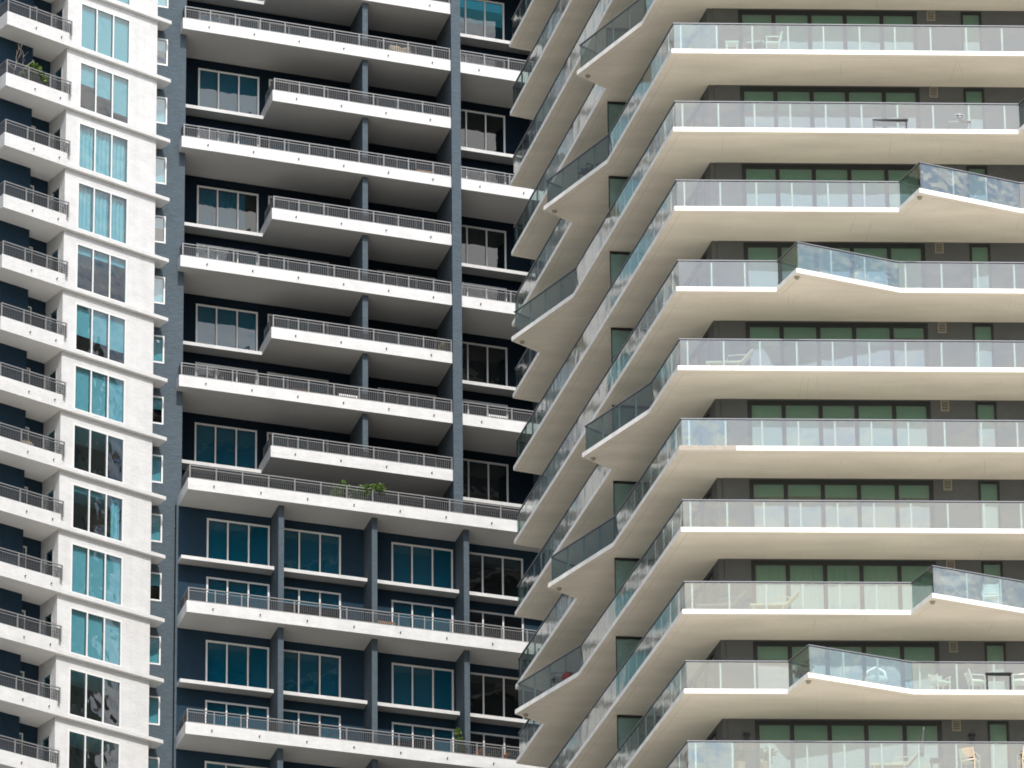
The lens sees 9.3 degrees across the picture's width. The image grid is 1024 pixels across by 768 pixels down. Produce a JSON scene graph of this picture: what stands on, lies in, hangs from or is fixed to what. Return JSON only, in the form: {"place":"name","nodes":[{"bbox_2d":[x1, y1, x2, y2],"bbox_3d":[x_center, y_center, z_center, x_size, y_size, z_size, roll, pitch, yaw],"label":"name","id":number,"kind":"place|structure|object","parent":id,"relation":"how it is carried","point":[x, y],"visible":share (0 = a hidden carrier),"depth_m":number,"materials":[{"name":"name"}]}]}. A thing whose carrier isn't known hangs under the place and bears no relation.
{"place":"outdoors","nodes":[
{"label":"outdoors","id":0,"kind":"place"},
{"bbox_2d":[0,0,555,767],"bbox_3d":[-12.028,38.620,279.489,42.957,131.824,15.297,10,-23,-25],"label":"apartment tower","id":1,"kind":"structure","parent":0,"point":[228,228],"depth_m":289.38,"materials":[{"name":"blue paint"}]},
{"bbox_2d":[67,729,119,767],"bbox_3d":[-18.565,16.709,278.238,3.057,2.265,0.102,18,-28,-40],"label":"window","id":2,"kind":"structure","parent":1,"relation":"in","point":[72,731],"depth_m":278.41,"materials":[{"name":"black glass"}]},
{"bbox_2d":[68,667,120,727],"bbox_3d":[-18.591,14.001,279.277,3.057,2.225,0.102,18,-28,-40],"label":"window","id":3,"kind":"structure","parent":1,"relation":"in","point":[76,670],"depth_m":279.33,"materials":[{"name":"black glass"}]},
{"bbox_2d":[69,606,121,666],"bbox_3d":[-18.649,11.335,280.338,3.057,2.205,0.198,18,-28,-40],"label":"window","id":4,"kind":"structure","parent":1,"relation":"in","point":[112,652],"depth_m":280.46,"materials":[{"name":"teal glass"}]},
{"bbox_2d":[70,542,122,605],"bbox_3d":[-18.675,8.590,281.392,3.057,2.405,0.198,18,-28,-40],"label":"window","id":5,"kind":"structure","parent":1,"relation":"in","point":[113,583],"depth_m":281.49,"materials":[{"name":"teal glass"}]},
{"bbox_2d":[72,483,123,542],"bbox_3d":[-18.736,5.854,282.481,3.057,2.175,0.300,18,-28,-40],"label":"window","id":6,"kind":"structure","parent":1,"relation":"in","point":[114,530],"depth_m":282.94,"materials":[{"name":"black glass"}]},
{"bbox_2d":[73,423,124,483],"bbox_3d":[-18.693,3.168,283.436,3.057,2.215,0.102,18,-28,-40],"label":"window","id":7,"kind":"structure","parent":1,"relation":"in","point":[74,424],"depth_m":283.56,"materials":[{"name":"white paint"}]},
{"bbox_2d":[74,364,125,423],"bbox_3d":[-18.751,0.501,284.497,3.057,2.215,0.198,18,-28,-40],"label":"window","id":8,"kind":"structure","parent":1,"relation":"in","point":[115,400],"depth_m":284.60,"materials":[{"name":"teal glass"}]},
{"bbox_2d":[75,302,126,364],"bbox_3d":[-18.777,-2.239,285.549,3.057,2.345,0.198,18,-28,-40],"label":"window","id":9,"kind":"structure","parent":1,"relation":"in","point":[116,333],"depth_m":285.78,"materials":[{"name":"teal glass"}]},
{"bbox_2d":[76,242,126,303],"bbox_3d":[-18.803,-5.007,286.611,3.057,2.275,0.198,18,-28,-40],"label":"window","id":10,"kind":"structure","parent":1,"relation":"in","point":[81,249],"depth_m":286.83,"materials":[{"name":"white paint"}]},
{"bbox_2d":[77,181,127,244],"bbox_3d":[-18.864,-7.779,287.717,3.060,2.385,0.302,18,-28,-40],"label":"window","id":11,"kind":"structure","parent":1,"relation":"in","point":[100,217],"depth_m":287.88,"materials":[{"name":"blue glass"}]},
{"bbox_2d":[78,122,128,183],"bbox_3d":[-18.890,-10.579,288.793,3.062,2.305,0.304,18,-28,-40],"label":"window","id":12,"kind":"structure","parent":1,"relation":"in","point":[112,166],"depth_m":288.94,"materials":[{"name":"teal glass"}]},
{"bbox_2d":[79,61,129,124],"bbox_3d":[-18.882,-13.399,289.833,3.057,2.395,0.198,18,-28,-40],"label":"window","id":13,"kind":"structure","parent":1,"relation":"in","point":[120,95],"depth_m":290.21,"materials":[{"name":"teal glass"}]},
{"bbox_2d":[80,2,130,63],"bbox_3d":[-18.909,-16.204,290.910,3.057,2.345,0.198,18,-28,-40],"label":"window","id":14,"kind":"structure","parent":1,"relation":"in","point":[121,26],"depth_m":291.06,"materials":[{"name":"teal glass"}]},
{"bbox_2d":[149,696,159,725],"bbox_3d":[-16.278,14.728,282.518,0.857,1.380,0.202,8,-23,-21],"label":"window","id":15,"kind":"structure","parent":1,"relation":"in","point":[154,701],"depth_m":282.66,"materials":[{"name":"teal glass"}]},
{"bbox_2d":[150,635,160,664],"bbox_3d":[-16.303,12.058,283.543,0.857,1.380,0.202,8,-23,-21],"label":"window","id":16,"kind":"structure","parent":1,"relation":"in","point":[155,641],"depth_m":283.70,"materials":[{"name":"teal glass"}]},
{"bbox_2d":[151,513,161,542],"bbox_3d":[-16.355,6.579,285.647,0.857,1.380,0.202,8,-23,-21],"label":"window","id":17,"kind":"structure","parent":1,"relation":"in","point":[156,519],"depth_m":285.78,"materials":[{"name":"teal glass"}]},
{"bbox_2d":[152,454,162,483],"bbox_3d":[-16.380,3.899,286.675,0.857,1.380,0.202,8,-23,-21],"label":"window","id":18,"kind":"structure","parent":1,"relation":"in","point":[157,460],"depth_m":286.83,"materials":[{"name":"teal glass"}]},
{"bbox_2d":[153,335,163,363],"bbox_3d":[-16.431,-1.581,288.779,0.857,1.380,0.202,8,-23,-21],"label":"window","id":19,"kind":"structure","parent":1,"relation":"in","point":[158,348],"depth_m":288.94,"materials":[{"name":"teal glass"}]},
{"bbox_2d":[154,276,164,304],"bbox_3d":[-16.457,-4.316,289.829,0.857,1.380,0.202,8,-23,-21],"label":"window","id":20,"kind":"structure","parent":1,"relation":"in","point":[159,282],"depth_m":289.93,"materials":[{"name":"glass"}]},
{"bbox_2d":[156,96,166,124],"bbox_3d":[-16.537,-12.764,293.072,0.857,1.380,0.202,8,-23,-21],"label":"window","id":21,"kind":"structure","parent":1,"relation":"in","point":[161,109],"depth_m":293.20,"materials":[{"name":"blue glass"}]},
{"bbox_2d":[156,156,166,184],"bbox_3d":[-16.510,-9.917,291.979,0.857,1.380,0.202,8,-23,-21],"label":"window","id":22,"kind":"structure","parent":1,"relation":"in","point":[161,162],"depth_m":292.13,"materials":[{"name":"glass"}]},
{"bbox_2d":[194,422,256,468],"bbox_3d":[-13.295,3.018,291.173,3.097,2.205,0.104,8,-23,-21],"label":"window","id":23,"kind":"structure","parent":1,"relation":"in","point":[216,444],"depth_m":291.21,"materials":[{"name":"blue glass"}]},
{"bbox_2d":[195,362,256,383],"bbox_3d":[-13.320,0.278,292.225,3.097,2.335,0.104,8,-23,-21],"label":"balcony railing","id":24,"kind":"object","parent":1,"relation":"in","point":[198,369],"depth_m":292.56,"materials":[{"name":"grey metal"}]},
{"bbox_2d":[196,243,257,264],"bbox_3d":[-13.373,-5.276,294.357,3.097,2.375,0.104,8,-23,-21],"label":"balcony railing","id":25,"kind":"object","parent":1,"relation":"in","point":[218,256],"depth_m":294.64,"materials":[{"name":"grey metal"}]},
{"bbox_2d":[196,304,257,350],"bbox_3d":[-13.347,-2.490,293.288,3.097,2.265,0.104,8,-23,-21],"label":"window","id":26,"kind":"structure","parent":1,"relation":"in","point":[215,325],"depth_m":293.35,"materials":[{"name":"blue glass"}]},
{"bbox_2d":[197,185,258,232],"bbox_3d":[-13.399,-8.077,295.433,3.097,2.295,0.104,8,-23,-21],"label":"window","id":27,"kind":"structure","parent":1,"relation":"in","point":[217,207],"depth_m":295.50,"materials":[{"name":"glass"}]},
{"bbox_2d":[198,68,258,114],"bbox_3d":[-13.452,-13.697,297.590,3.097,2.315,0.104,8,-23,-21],"label":"window","id":28,"kind":"structure","parent":1,"relation":"in","point":[228,91],"depth_m":297.68,"materials":[{"name":"blue glass"}]},
{"bbox_2d":[198,126,258,146],"bbox_3d":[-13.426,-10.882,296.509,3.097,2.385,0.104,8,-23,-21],"label":"balcony railing","id":29,"kind":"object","parent":1,"relation":"in","point":[245,142],"depth_m":296.80,"materials":[{"name":"grey metal"}]},
{"bbox_2d":[200,12,257,28],"bbox_3d":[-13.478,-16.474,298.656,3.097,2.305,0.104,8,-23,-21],"label":"window","id":30,"kind":"structure","parent":1,"relation":"in","point":[207,17],"depth_m":298.99,"materials":[{"name":"grey glass"}]},
{"bbox_2d":[205,761,263,767],"bbox_3d":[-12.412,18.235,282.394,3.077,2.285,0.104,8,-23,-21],"label":"window","id":31,"kind":"structure","parent":1,"relation":"in","point":[208,764],"depth_m":282.52,"materials":[{"name":"white paint"}]},
{"bbox_2d":[205,640,268,688],"bbox_3d":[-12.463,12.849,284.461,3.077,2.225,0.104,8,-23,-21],"label":"window","id":32,"kind":"structure","parent":1,"relation":"in","point":[226,663],"depth_m":284.53,"materials":[{"name":"blue glass"}]},
{"bbox_2d":[205,700,268,730],"bbox_3d":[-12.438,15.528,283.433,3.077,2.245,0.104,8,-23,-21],"label":"window","id":33,"kind":"structure","parent":1,"relation":"in","point":[217,706],"depth_m":283.70,"materials":[{"name":"blue glass"}]},
{"bbox_2d":[206,576,269,608],"bbox_3d":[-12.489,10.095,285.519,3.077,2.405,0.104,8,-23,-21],"label":"window","id":34,"kind":"structure","parent":1,"relation":"in","point":[212,583],"depth_m":285.78,"materials":[{"name":"blue glass"}]},
{"bbox_2d":[207,518,269,565],"bbox_3d":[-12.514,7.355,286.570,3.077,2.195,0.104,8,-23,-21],"label":"window","id":35,"kind":"structure","parent":1,"relation":"in","point":[226,540],"depth_m":286.62,"materials":[{"name":"blue glass"}]},
{"bbox_2d":[267,372,328,393],"bbox_3d":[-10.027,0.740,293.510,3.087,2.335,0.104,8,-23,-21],"label":"balcony railing","id":36,"kind":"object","parent":1,"relation":"in","point":[310,388],"depth_m":293.85,"materials":[{"name":"grey metal"}]},
{"bbox_2d":[267,432,328,451],"bbox_3d":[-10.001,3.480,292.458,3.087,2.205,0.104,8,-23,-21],"label":"window","id":37,"kind":"structure","parent":1,"relation":"in","point":[268,433],"depth_m":292.77,"materials":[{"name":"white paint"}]},
{"bbox_2d":[268,196,328,214],"bbox_3d":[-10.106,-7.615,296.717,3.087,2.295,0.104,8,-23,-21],"label":"window","id":38,"kind":"structure","parent":1,"relation":"in","point":[269,197],"depth_m":297.02,"materials":[{"name":"white paint"}]},
{"bbox_2d":[268,254,328,275],"bbox_3d":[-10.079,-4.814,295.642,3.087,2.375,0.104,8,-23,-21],"label":"balcony railing","id":39,"kind":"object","parent":1,"relation":"in","point":[275,264],"depth_m":295.94,"materials":[{"name":"grey metal"}]},
{"bbox_2d":[268,314,328,333],"bbox_3d":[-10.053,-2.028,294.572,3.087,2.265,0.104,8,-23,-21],"label":"balcony railing","id":40,"kind":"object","parent":1,"relation":"in","point":[269,315],"depth_m":294.85,"materials":[{"name":"grey metal"}]},
{"bbox_2d":[269,22,328,39],"bbox_3d":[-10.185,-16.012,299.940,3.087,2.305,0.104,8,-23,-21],"label":"window","id":41,"kind":"structure","parent":1,"relation":"in","point":[311,34],"depth_m":300.30,"materials":[{"name":"glass"}]},
{"bbox_2d":[269,79,328,97],"bbox_3d":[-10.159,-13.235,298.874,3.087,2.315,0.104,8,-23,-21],"label":"window","id":42,"kind":"structure","parent":1,"relation":"in","point":[270,80],"depth_m":299.21,"materials":[{"name":"black glass"}]},
{"bbox_2d":[269,136,328,156],"bbox_3d":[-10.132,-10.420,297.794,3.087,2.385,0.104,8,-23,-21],"label":"balcony railing","id":43,"kind":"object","parent":1,"relation":"in","point":[269,136],"depth_m":298.11,"materials":[{"name":"grey metal"}]},
{"bbox_2d":[283,649,340,696],"bbox_3d":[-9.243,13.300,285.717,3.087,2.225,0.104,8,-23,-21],"label":"window","id":44,"kind":"structure","parent":1,"relation":"in","point":[303,672],"depth_m":285.78,"materials":[{"name":"blue glass"}]},
{"bbox_2d":[283,709,340,739],"bbox_3d":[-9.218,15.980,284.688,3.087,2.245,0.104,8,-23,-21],"label":"window","id":45,"kind":"structure","parent":1,"relation":"in","point":[293,715],"depth_m":284.95,"materials":[{"name":"blue glass"}]},
{"bbox_2d":[284,528,340,574],"bbox_3d":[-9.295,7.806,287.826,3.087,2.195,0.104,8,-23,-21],"label":"window","id":46,"kind":"structure","parent":1,"relation":"in","point":[303,550],"depth_m":287.95,"materials":[{"name":"blue glass"}]},
{"bbox_2d":[284,586,340,617],"bbox_3d":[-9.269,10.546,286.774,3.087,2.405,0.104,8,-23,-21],"label":"window","id":47,"kind":"structure","parent":1,"relation":"in","point":[292,593],"depth_m":287.04,"materials":[{"name":"blue glass"}]},
{"bbox_2d":[330,480,386,499],"bbox_3d":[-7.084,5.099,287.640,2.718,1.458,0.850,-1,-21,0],"label":"potted shrub","id":48,"kind":"object","parent":1,"relation":"on","point":[377,486],"visible":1,"depth_m":287.66,"materials":[{"name":"green plant"}]},
{"bbox_2d":[377,96,434,113],"bbox_3d":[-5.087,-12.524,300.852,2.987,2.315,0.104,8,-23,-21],"label":"window","id":49,"kind":"structure","parent":1,"relation":"in","point":[377,96],"depth_m":301.18,"materials":[{"name":"black glass"}]},
{"bbox_2d":[377,153,434,170],"bbox_3d":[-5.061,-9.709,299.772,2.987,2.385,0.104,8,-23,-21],"label":"window","id":50,"kind":"structure","parent":1,"relation":"in","point":[379,153],"depth_m":300.01,"materials":[{"name":"white paint"}]},
{"bbox_2d":[377,213,434,230],"bbox_3d":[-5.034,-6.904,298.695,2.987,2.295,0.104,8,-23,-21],"label":"window","id":51,"kind":"structure","parent":1,"relation":"in","point":[395,219],"depth_m":298.99,"materials":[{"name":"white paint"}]},
{"bbox_2d":[377,270,435,290],"bbox_3d":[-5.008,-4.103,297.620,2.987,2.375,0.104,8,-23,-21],"label":"balcony railing","id":52,"kind":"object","parent":1,"relation":"in","point":[410,286],"depth_m":297.97,"materials":[{"name":"grey metal"}]},
{"bbox_2d":[378,331,435,348],"bbox_3d":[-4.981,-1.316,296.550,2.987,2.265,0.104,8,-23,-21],"label":"window","id":53,"kind":"structure","parent":1,"relation":"in","point":[378,331],"depth_m":296.80,"materials":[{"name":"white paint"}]},
{"bbox_2d":[378,387,435,408],"bbox_3d":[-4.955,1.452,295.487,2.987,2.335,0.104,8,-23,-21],"label":"balcony railing","id":54,"kind":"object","parent":1,"relation":"in","point":[379,388],"depth_m":295.79,"materials":[{"name":"grey metal"}]},
{"bbox_2d":[378,447,435,466],"bbox_3d":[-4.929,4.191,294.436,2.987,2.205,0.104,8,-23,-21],"label":"window","id":55,"kind":"structure","parent":1,"relation":"in","point":[432,459],"depth_m":294.71,"materials":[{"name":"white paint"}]},
{"bbox_2d":[391,542,452,588],"bbox_3d":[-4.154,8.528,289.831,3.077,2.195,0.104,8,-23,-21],"label":"window","id":56,"kind":"structure","parent":1,"relation":"in","point":[411,564],"depth_m":289.86,"materials":[{"name":"blue glass"}]},
{"bbox_2d":[392,600,452,631],"bbox_3d":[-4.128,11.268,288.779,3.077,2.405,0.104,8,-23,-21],"label":"window","id":57,"kind":"structure","parent":1,"relation":"in","point":[403,607],"depth_m":289.01,"materials":[{"name":"blue glass"}]},
{"bbox_2d":[392,663,453,710],"bbox_3d":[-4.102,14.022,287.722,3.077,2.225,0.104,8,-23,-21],"label":"window","id":58,"kind":"structure","parent":1,"relation":"in","point":[412,685],"depth_m":287.74,"materials":[{"name":"teal glass"}]},
{"bbox_2d":[392,722,453,752],"bbox_3d":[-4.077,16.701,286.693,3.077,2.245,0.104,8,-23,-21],"label":"window","id":59,"kind":"structure","parent":1,"relation":"in","point":[412,729],"depth_m":286.97,"materials":[{"name":"blue glass"}]},
{"bbox_2d":[460,0,503,39],"bbox_3d":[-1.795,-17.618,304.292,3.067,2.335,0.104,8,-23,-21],"label":"window","id":60,"kind":"structure","parent":1,"relation":"in","point":[484,18],"depth_m":304.51,"materials":[{"name":"teal glass"}]},
{"bbox_2d":[461,109,504,152],"bbox_3d":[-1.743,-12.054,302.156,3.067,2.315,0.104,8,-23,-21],"label":"window","id":61,"kind":"structure","parent":1,"relation":"in","point":[479,130],"depth_m":302.36,"materials":[{"name":"black glass"}]},
{"bbox_2d":[462,166,505,183],"bbox_3d":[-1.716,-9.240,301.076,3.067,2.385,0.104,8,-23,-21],"label":"window","id":62,"kind":"structure","parent":1,"relation":"in","point":[483,174],"depth_m":301.55,"materials":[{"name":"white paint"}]},
{"bbox_2d":[461,225,506,268],"bbox_3d":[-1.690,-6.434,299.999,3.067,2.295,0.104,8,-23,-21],"label":"window","id":63,"kind":"structure","parent":1,"relation":"in","point":[480,246],"depth_m":300.16,"materials":[{"name":"black glass"}]},
{"bbox_2d":[462,282,506,301],"bbox_3d":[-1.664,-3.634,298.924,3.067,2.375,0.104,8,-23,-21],"label":"window","id":64,"kind":"structure","parent":1,"relation":"in","point":[462,282],"depth_m":299.35,"materials":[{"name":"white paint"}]},
{"bbox_2d":[462,341,507,385],"bbox_3d":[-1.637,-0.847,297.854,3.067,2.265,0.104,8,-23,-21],"label":"window","id":65,"kind":"structure","parent":1,"relation":"in","point":[482,363],"depth_m":298.04,"materials":[{"name":"black glass"}]},
{"bbox_2d":[463,399,507,418],"bbox_3d":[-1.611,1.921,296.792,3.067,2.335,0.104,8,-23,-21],"label":"window","id":66,"kind":"structure","parent":1,"relation":"in","point":[465,400],"depth_m":297.24,"materials":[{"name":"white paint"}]},
{"bbox_2d":[463,459,508,502],"bbox_3d":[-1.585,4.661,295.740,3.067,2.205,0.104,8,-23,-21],"label":"window","id":67,"kind":"structure","parent":1,"relation":"in","point":[485,480],"depth_m":295.94,"materials":[{"name":"black glass"}]},
{"bbox_2d":[469,552,522,597],"bbox_3d":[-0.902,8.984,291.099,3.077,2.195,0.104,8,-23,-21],"label":"window","id":68,"kind":"structure","parent":1,"relation":"in","point":[490,574],"depth_m":291.21,"materials":[{"name":"black glass"}]},
{"bbox_2d":[469,610,523,640],"bbox_3d":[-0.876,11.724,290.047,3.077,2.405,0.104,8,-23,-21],"label":"window","id":69,"kind":"structure","parent":1,"relation":"in","point":[483,617],"depth_m":290.35,"materials":[{"name":"glass"}]},
{"bbox_2d":[470,672,524,718],"bbox_3d":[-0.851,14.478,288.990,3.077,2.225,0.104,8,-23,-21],"label":"window","id":70,"kind":"structure","parent":1,"relation":"in","point":[494,695],"depth_m":289.08,"materials":[{"name":"black glass"}]},
{"bbox_2d":[470,731,524,759],"bbox_3d":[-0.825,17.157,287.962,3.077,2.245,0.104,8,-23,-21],"label":"window","id":71,"kind":"structure","parent":1,"relation":"in","point":[479,737],"depth_m":288.24,"materials":[{"name":"glass"}]},
{"bbox_2d":[731,745,749,767],"bbox_3d":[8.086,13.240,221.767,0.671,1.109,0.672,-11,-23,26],"label":"potted shrub","id":72,"kind":"object","parent":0,"point":[740,754],"visible":1,"depth_m":221.72,"materials":[{"name":"green plant"}]},
{"bbox_2d":[755,746,777,767],"bbox_3d":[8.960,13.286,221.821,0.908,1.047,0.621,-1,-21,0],"label":"potted shrub","id":73,"kind":"object","parent":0,"point":[763,756],"visible":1,"depth_m":221.78,"materials":[{"name":"green plant"}]},
{"bbox_2d":[791,659,814,678],"bbox_3d":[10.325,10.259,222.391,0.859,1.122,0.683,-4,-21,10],"label":"potted shrub","id":74,"kind":"object","parent":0,"point":[807,666],"visible":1,"depth_m":222.39,"materials":[{"name":"green plant"}]},
{"label":"ground","id":75,"kind":"structure","parent":0,"visible":0},
{"bbox_2d":[509,0,1023,767],"bbox_3d":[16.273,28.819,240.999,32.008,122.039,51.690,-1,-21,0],"label":"apartment tower","id":76,"kind":"structure","parent":75,"relation":"on","point":[819,244],"depth_m":231.18,"materials":[{"name":"grey paint"}]},
{"bbox_2d":[684,489,711,526],"bbox_3d":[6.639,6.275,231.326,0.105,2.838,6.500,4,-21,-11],"label":"window","id":77,"kind":"structure","parent":76,"relation":"in","point":[700,508],"depth_m":230.14,"materials":[{"name":"black"}]},
{"bbox_2d":[683,569,713,608],"bbox_3d":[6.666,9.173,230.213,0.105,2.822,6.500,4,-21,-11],"label":"window","id":78,"kind":"structure","parent":76,"relation":"in","point":[702,587],"depth_m":229.07,"materials":[{"name":"black"}]},
{"bbox_2d":[685,650,715,688],"bbox_3d":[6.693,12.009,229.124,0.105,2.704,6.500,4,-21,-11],"label":"window","id":79,"kind":"structure","parent":76,"relation":"in","point":[693,682],"depth_m":228.01,"materials":[{"name":"black"}]},
{"bbox_2d":[685,729,716,767],"bbox_3d":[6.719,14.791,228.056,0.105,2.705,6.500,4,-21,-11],"label":"window","id":80,"kind":"structure","parent":76,"relation":"in","point":[705,746],"depth_m":226.90,"materials":[{"name":"black"}]},
{"bbox_2d":[696,591,745,608],"bbox_3d":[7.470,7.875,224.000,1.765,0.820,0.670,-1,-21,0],"label":"sun lounger","id":81,"kind":"object","parent":76,"relation":"on","point":[737,601],"visible":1,"depth_m":223.78,"materials":[{"name":"white plastic"}]},
{"bbox_2d":[705,348,753,365],"bbox_3d":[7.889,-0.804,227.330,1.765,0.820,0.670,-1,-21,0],"label":"sun lounger","id":82,"kind":"object","parent":76,"relation":"on","point":[747,357],"visible":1,"depth_m":227.09,"materials":[{"name":"white plastic"}]},
{"bbox_2d":[742,30,765,48],"bbox_3d":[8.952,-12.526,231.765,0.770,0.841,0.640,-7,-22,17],"label":"chair","id":83,"kind":"object","parent":76,"relation":"on","point":[757,35],"visible":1,"depth_m":231.66,"materials":[{"name":"white plastic"}]},
{"bbox_2d":[749,590,798,608],"bbox_3d":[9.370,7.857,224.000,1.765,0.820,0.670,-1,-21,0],"label":"sun lounger","id":84,"kind":"object","parent":76,"relation":"on","point":[783,605],"visible":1,"depth_m":223.79,"materials":[{"name":"beige plastic"}]},
{"bbox_2d":[738,10,917,50],"bbox_3d":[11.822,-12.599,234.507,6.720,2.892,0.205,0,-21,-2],"label":"window","id":85,"kind":"structure","parent":76,"relation":"in","point":[800,37],"depth_m":234.79,"materials":[{"name":"black"}]},
{"bbox_2d":[740,86,920,128],"bbox_3d":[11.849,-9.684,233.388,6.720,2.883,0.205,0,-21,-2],"label":"window","id":86,"kind":"structure","parent":76,"relation":"in","point":[747,93],"depth_m":233.76,"materials":[{"name":"black"}]},
{"bbox_2d":[742,164,922,207],"bbox_3d":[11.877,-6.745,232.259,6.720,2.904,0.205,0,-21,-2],"label":"window","id":87,"kind":"structure","parent":76,"relation":"in","point":[769,194],"depth_m":232.57,"materials":[{"name":"black"}]},
{"bbox_2d":[743,242,925,287],"bbox_3d":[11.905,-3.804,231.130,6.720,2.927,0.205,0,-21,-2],"label":"window","id":88,"kind":"structure","parent":76,"relation":"in","point":[758,274],"depth_m":231.43,"materials":[{"name":"black"}]},
{"bbox_2d":[745,322,928,366],"bbox_3d":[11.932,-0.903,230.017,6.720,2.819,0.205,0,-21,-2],"label":"window","id":89,"kind":"structure","parent":76,"relation":"in","point":[754,330],"depth_m":230.36,"materials":[{"name":"black"}]},
{"bbox_2d":[747,400,931,446],"bbox_3d":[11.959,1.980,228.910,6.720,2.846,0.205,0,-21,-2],"label":"window","id":90,"kind":"structure","parent":76,"relation":"in","point":[775,433],"depth_m":229.19,"materials":[{"name":"green"}]},
{"bbox_2d":[749,479,934,527],"bbox_3d":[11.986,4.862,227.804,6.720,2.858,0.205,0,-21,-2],"label":"window","id":91,"kind":"structure","parent":76,"relation":"in","point":[859,489],"depth_m":228.18,"materials":[{"name":"black"}]},
{"bbox_2d":[751,560,936,609],"bbox_3d":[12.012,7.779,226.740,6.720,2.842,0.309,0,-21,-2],"label":"window","id":92,"kind":"structure","parent":76,"relation":"in","point":[816,596],"depth_m":227.01,"materials":[{"name":"green"}]},
{"bbox_2d":[753,641,940,689],"bbox_3d":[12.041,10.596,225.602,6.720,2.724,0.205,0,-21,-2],"label":"window","id":93,"kind":"structure","parent":76,"relation":"in","point":[827,662],"depth_m":225.91,"materials":[{"name":"black"}]},
{"bbox_2d":[755,720,942,767],"bbox_3d":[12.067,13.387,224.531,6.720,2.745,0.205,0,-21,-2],"label":"window","id":94,"kind":"structure","parent":76,"relation":"in","point":[789,755],"depth_m":224.81,"materials":[{"name":"green glass"}]},
{"bbox_2d":[872,118,907,128],"bbox_3d":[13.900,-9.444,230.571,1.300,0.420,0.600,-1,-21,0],"label":"table","id":95,"kind":"object","parent":76,"relation":"on","point":[887,122],"visible":1,"depth_m":230.50,"materials":[{"name":"grey"}]},
{"bbox_2d":[870,751,917,767],"bbox_3d":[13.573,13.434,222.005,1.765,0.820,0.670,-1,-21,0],"label":"sun lounger","id":96,"kind":"object","parent":76,"relation":"on","point":[905,764],"visible":1,"depth_m":221.76,"materials":[{"name":"white plastic"}]},
{"bbox_2d":[940,576,971,597],"bbox_3d":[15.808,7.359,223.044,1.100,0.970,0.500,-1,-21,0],"label":"drying rack","id":97,"kind":"object","parent":76,"relation":"on","point":[955,583],"visible":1,"depth_m":223.13,"materials":[{"name":"silver metal"}]},
{"bbox_2d":[947,113,970,128],"bbox_3d":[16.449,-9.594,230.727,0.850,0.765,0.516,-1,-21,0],"label":"armchair","id":98,"kind":"object","parent":76,"relation":"on","point":[958,119],"visible":1,"depth_m":230.62,"materials":[{"name":"grey metal"}]},
{"bbox_2d":[958,746,980,767],"bbox_3d":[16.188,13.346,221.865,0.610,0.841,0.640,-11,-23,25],"label":"chair","id":99,"kind":"object","parent":76,"relation":"on","point":[964,753],"visible":1,"depth_m":221.78,"materials":[{"name":"beige wicker"}]},
{"bbox_2d":[960,12,982,50],"bbox_3d":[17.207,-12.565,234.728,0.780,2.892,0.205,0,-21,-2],"label":"window","id":100,"kind":"structure","parent":76,"relation":"in","point":[974,34],"depth_m":235.02,"materials":[{"name":"black"}]},
{"bbox_2d":[963,88,985,128],"bbox_3d":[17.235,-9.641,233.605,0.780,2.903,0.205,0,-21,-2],"label":"window","id":101,"kind":"structure","parent":76,"relation":"in","point":[971,95],"depth_m":233.93,"materials":[{"name":"black"}]},
{"bbox_2d":[966,166,987,200],"bbox_3d":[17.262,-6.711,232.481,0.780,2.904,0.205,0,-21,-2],"label":"window","id":102,"kind":"structure","parent":76,"relation":"in","point":[975,184],"depth_m":232.85,"materials":[{"name":"black"}]},
{"bbox_2d":[969,244,991,288],"bbox_3d":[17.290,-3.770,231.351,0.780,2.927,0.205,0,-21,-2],"label":"window","id":103,"kind":"structure","parent":76,"relation":"in","point":[977,252],"depth_m":231.60,"materials":[{"name":"black"}]},
{"bbox_2d":[972,324,994,366],"bbox_3d":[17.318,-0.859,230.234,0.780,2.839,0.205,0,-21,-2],"label":"window","id":104,"kind":"structure","parent":76,"relation":"in","point":[979,331],"depth_m":230.48,"materials":[{"name":"black"}]},
{"bbox_2d":[975,402,997,446],"bbox_3d":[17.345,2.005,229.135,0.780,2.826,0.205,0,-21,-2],"label":"window","id":105,"kind":"structure","parent":76,"relation":"in","point":[983,410],"depth_m":229.41,"materials":[{"name":"black"}]},
{"bbox_2d":[978,481,1000,528],"bbox_3d":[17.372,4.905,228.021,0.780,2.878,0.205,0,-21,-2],"label":"window","id":106,"kind":"structure","parent":76,"relation":"in","point":[987,490],"depth_m":228.24,"materials":[{"name":"black"}]},
{"bbox_2d":[981,583,998,603],"bbox_3d":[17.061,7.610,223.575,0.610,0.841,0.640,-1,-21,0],"label":"chair","id":107,"kind":"object","parent":76,"relation":"on","point":[990,588],"visible":1,"depth_m":223.43,"materials":[{"name":"white plastic"}]},
{"bbox_2d":[981,561,1003,604],"bbox_3d":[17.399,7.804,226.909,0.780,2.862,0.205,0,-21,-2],"label":"window","id":108,"kind":"structure","parent":76,"relation":"in","point":[995,568],"depth_m":227.29,"materials":[{"name":"black"}]},
{"bbox_2d":[984,642,1007,689],"bbox_3d":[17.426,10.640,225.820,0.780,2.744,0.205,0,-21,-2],"label":"window","id":109,"kind":"structure","parent":76,"relation":"in","point":[994,651],"depth_m":226.13,"materials":[{"name":"black"}]},
{"bbox_2d":[985,672,1011,689],"bbox_3d":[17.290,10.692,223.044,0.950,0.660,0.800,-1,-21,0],"label":"table","id":110,"kind":"object","parent":76,"relation":"on","point":[1002,676],"visible":1,"depth_m":222.88,"materials":[{"name":"black"}]},
{"bbox_2d":[987,721,1010,767],"bbox_3d":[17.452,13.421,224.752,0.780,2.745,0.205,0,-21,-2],"label":"window","id":111,"kind":"structure","parent":76,"relation":"in","point":[998,731],"depth_m":224.97,"materials":[{"name":"black"}]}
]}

